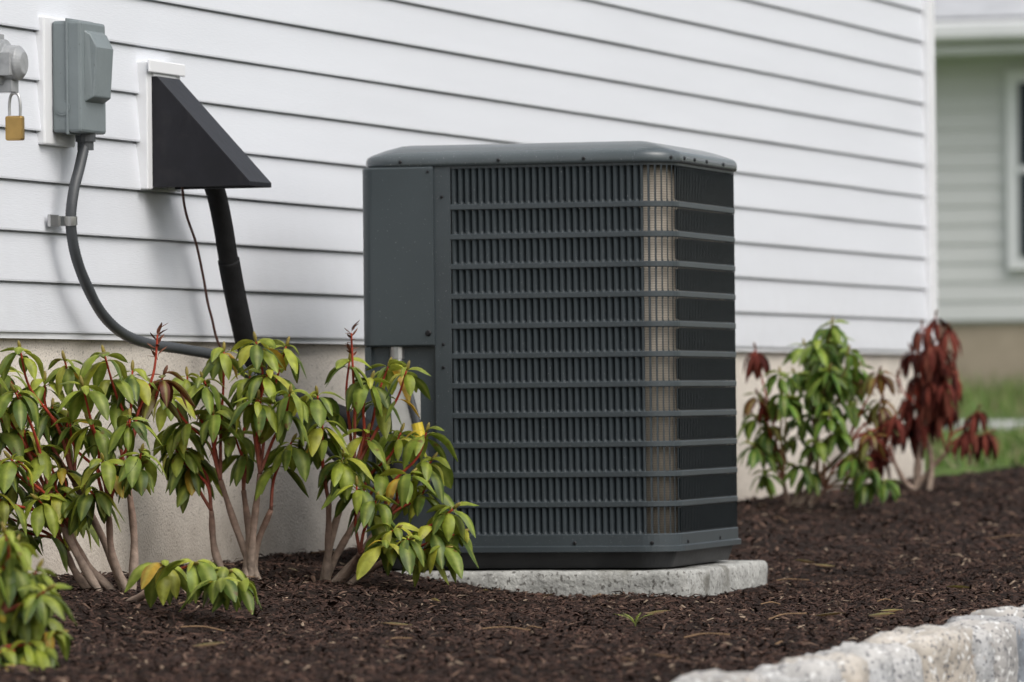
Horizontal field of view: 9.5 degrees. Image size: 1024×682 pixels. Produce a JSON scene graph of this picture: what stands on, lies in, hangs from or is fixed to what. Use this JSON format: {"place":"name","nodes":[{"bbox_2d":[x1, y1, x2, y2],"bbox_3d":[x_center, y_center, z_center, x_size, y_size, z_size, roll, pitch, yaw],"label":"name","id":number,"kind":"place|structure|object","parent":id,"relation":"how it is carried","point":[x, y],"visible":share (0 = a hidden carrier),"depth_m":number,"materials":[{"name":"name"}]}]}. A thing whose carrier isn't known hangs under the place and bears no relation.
{"place":"outdoors","nodes":[
{"label":"outdoors","id":0,"kind":"place"},
{"bbox_2d":[0,0,915,319],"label":"wall body","id":1,"kind":"structure","parent":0,"point":[546,108],"depth_m":16.09,"materials":[{"name":"white plastic"}]},
{"bbox_2d":[0,0,926,350],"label":"siding","id":2,"kind":"object","parent":1,"relation":"attached to","point":[790,226],"visible":0.81,"depth_m":15.06,"materials":[{"name":"white plastic"}]},
{"bbox_2d":[0,34,27,92],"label":"electric meter","id":3,"kind":"object","parent":2,"relation":"attached to","point":[13,65],"visible":1,"depth_m":11.90,"materials":[{"name":"plastic"}]},
{"bbox_2d":[5,92,24,140],"bbox_3d":[-0.966,-0.437,11.932,0.036,0.095,0.018,-1,-1,16],"label":"brass padlock","id":4,"kind":"object","parent":3,"relation":"attached to","point":[14,128],"visible":1,"depth_m":11.93,"materials":[{"name":"gold metal"}]},
{"bbox_2d":[35,16,112,149],"bbox_3d":[-0.883,-0.522,12.462,0.110,0.268,0.191,-1,-1,16],"label":"electrical disconnect box","id":5,"kind":"object","parent":2,"relation":"attached to","point":[75,59],"visible":1,"depth_m":12.41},
{"bbox_2d":[134,59,270,191],"bbox_3d":[-0.649,-0.457,13.010,0.245,0.273,0.225,-1,-1,16],"label":"line set cover hood","id":6,"kind":"object","parent":2,"relation":"attached to","point":[187,141],"visible":1,"depth_m":12.95,"materials":[{"name":"black plastic"}]},
{"bbox_2d":[914,0,937,345],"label":"corner board","id":7,"kind":"object","parent":1,"relation":"attached to","point":[929,148],"depth_m":20.19,"materials":[{"name":"white plastic"}]},
{"bbox_2d":[924,364,1023,476],"bbox_3d":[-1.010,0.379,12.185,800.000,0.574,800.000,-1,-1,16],"label":"ground","id":8,"kind":"structure","parent":0,"point":[951,470],"depth_m":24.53,"materials":[{"name":"green plant"}]},
{"bbox_2d":[0,333,923,576],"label":"foundation","id":9,"kind":"object","parent":8,"relation":"on","point":[168,530],"visible":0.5,"depth_m":13.57,"materials":[{"name":"paint"}]},
{"bbox_2d":[0,332,920,353],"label":"starter strip","id":10,"kind":"object","parent":9,"relation":"attached to","point":[27,335],"depth_m":13.35,"materials":[{"name":"white plastic"}]},
{"bbox_2d":[0,464,1023,681],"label":"mulch bed","id":11,"kind":"object","parent":8,"relation":"on","point":[825,526],"visible":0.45,"depth_m":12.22,"materials":[{"name":"brown wood"}]},
{"bbox_2d":[0,521,76,670],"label":"rhododendron bush","id":12,"kind":"object","parent":11,"relation":"on","point":[31,604],"visible":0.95,"depth_m":9.75,"materials":[{"name":"green plant"}]},
{"bbox_2d":[0,322,261,614],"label":"rhododendron bush","id":13,"kind":"object","parent":11,"relation":"on","point":[66,511],"visible":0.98,"depth_m":11.98,"materials":[{"name":"green plant"}]},
{"bbox_2d":[151,331,315,580],"bbox_3d":[-0.579,0.254,12.816,0.351,0.546,0.302,-1,-1,0],"label":"rhododendron bush","id":14,"kind":"object","parent":11,"relation":"on","point":[189,471],"visible":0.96,"depth_m":12.79,"materials":[{"name":"green plant"}]},
{"bbox_2d":[292,320,478,586],"bbox_3d":[-0.263,0.247,12.822,0.371,0.586,0.333,0,-1,-28],"label":"rhododendron bush","id":15,"kind":"object","parent":11,"relation":"on","point":[441,548],"visible":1,"depth_m":12.84,"materials":[{"name":"green plant"}]},
{"bbox_2d":[391,560,767,597],"bbox_3d":[0.092,0.548,13.646,0.802,0.100,0.836,-1,-1,14],"label":"concrete pad","id":16,"kind":"object","parent":11,"relation":"on","point":[713,578],"visible":0.38,"depth_m":13.23,"materials":[{"name":"grey concrete"}]},
{"bbox_2d":[362,141,740,569],"bbox_3d":[0.098,0.035,13.614,0.708,0.926,0.728,-1,-1,14],"label":"air conditioner condenser","id":17,"kind":"object","parent":16,"relation":"on","point":[552,319],"visible":0.95,"depth_m":13.29,"materials":[{"name":"paint"}]},
{"bbox_2d":[48,144,431,500],"bbox_3d":[-0.613,-0.031,12.912,0.180,0.763,1.220,-1,-1,38],"label":"flexible conduit","id":18,"kind":"object","parent":17,"relation":"attached to","point":[68,220],"visible":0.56,"depth_m":12.55,"materials":[{"name":"grey plastic"}]},
{"bbox_2d":[181,187,411,480],"bbox_3d":[-0.499,-0.040,13.257,0.637,0.823,0.202,0,-1,-36],"label":"refrigerant line set","id":19,"kind":"object","parent":17,"relation":"attached to","point":[229,265],"visible":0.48,"depth_m":13.21,"materials":[{"name":"black rubber"}]},
{"bbox_2d":[194,559,968,646],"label":"fallen leaves","id":20,"kind":"object","parent":11,"relation":"on","point":[879,614],"visible":0.88,"depth_m":11.68,"materials":[{"name":"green plant"}]},
{"bbox_2d":[617,613,652,626],"bbox_3d":[0.226,0.510,11.247,0.079,0.024,0.077,-1,-1,16],"label":"weed sprout","id":21,"kind":"object","parent":11,"relation":"on","point":[631,618],"visible":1,"depth_m":11.24,"materials":[{"name":"green plant"}]},
{"bbox_2d":[737,317,904,508],"bbox_3d":[0.869,0.221,17.475,0.492,0.580,0.310,-1,-1,0],"label":"rhododendron bush","id":22,"kind":"object","parent":11,"relation":"on","point":[817,383],"visible":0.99,"depth_m":17.44,"materials":[{"name":"green plant"}]},
{"bbox_2d":[844,309,1000,489],"bbox_3d":[1.268,0.202,18.972,0.493,0.599,0.253,-1,-1,0],"label":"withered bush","id":23,"kind":"object","parent":11,"relation":"on","point":[929,388],"visible":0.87,"depth_m":18.96,"materials":[{"name":"red plant"}]},
{"bbox_2d":[672,605,1023,681],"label":"granite block edging","id":24,"kind":"object","parent":8,"relation":"on","point":[984,645],"visible":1,"depth_m":10.00,"materials":[{"name":"grey stone"}]},
{"bbox_2d":[939,323,1023,389],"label":"foundation","id":25,"kind":"object","parent":8,"relation":"on","point":[987,346],"depth_m":44.99,"materials":[{"name":"beige concrete"}]},
{"bbox_2d":[938,320,1023,323],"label":"wall body","id":26,"kind":"structure","parent":25,"relation":"on","point":[993,321],"depth_m":44.97,"materials":[{"name":"grey"}]},
{"bbox_2d":[934,0,1023,45],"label":"roof","id":27,"kind":"structure","parent":26,"relation":"on","point":[944,9],"depth_m":44.58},
{"bbox_2d":[935,56,1023,320],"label":"siding","id":28,"kind":"object","parent":26,"relation":"attached to","point":[977,279],"depth_m":44.99,"materials":[{"name":"white plastic"}]},
{"bbox_2d":[1005,69,1023,270],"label":"window frame","id":29,"kind":"object","parent":28,"relation":"attached to","point":[1013,79],"visible":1,"depth_m":44.84,"materials":[{"name":"white plastic"}]},
{"bbox_2d":[1018,82,1023,256],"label":"window glass","id":30,"kind":"object","parent":29,"relation":"in","point":[1021,131],"visible":1,"depth_m":44.81,"materials":[{"name":"black glass"}]},
{"bbox_2d":[1019,166,1023,172],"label":"window mullion","id":31,"kind":"structure","parent":29,"relation":"attached to","point":[1021,169],"depth_m":44.80},
{"bbox_2d":[935,43,1023,57],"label":"soffit","id":32,"kind":"structure","parent":26,"relation":"attached to","point":[985,50],"depth_m":44.52,"materials":[{"name":"white"}]},
{"bbox_2d":[935,16,1023,44],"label":"fascia","id":33,"kind":"structure","parent":32,"relation":"on","point":[979,41],"depth_m":44.48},
{"bbox_2d":[935,19,1023,40],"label":"gutter","id":34,"kind":"object","parent":33,"relation":"attached to","point":[1005,29],"depth_m":44.35,"materials":[{"name":"white metal"}]},
{"bbox_2d":[942,420,1023,429],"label":"concrete walkway","id":35,"kind":"structure","parent":8,"relation":"on","point":[1007,423],"depth_m":35.56,"materials":[{"name":"grey concrete"}]}
]}

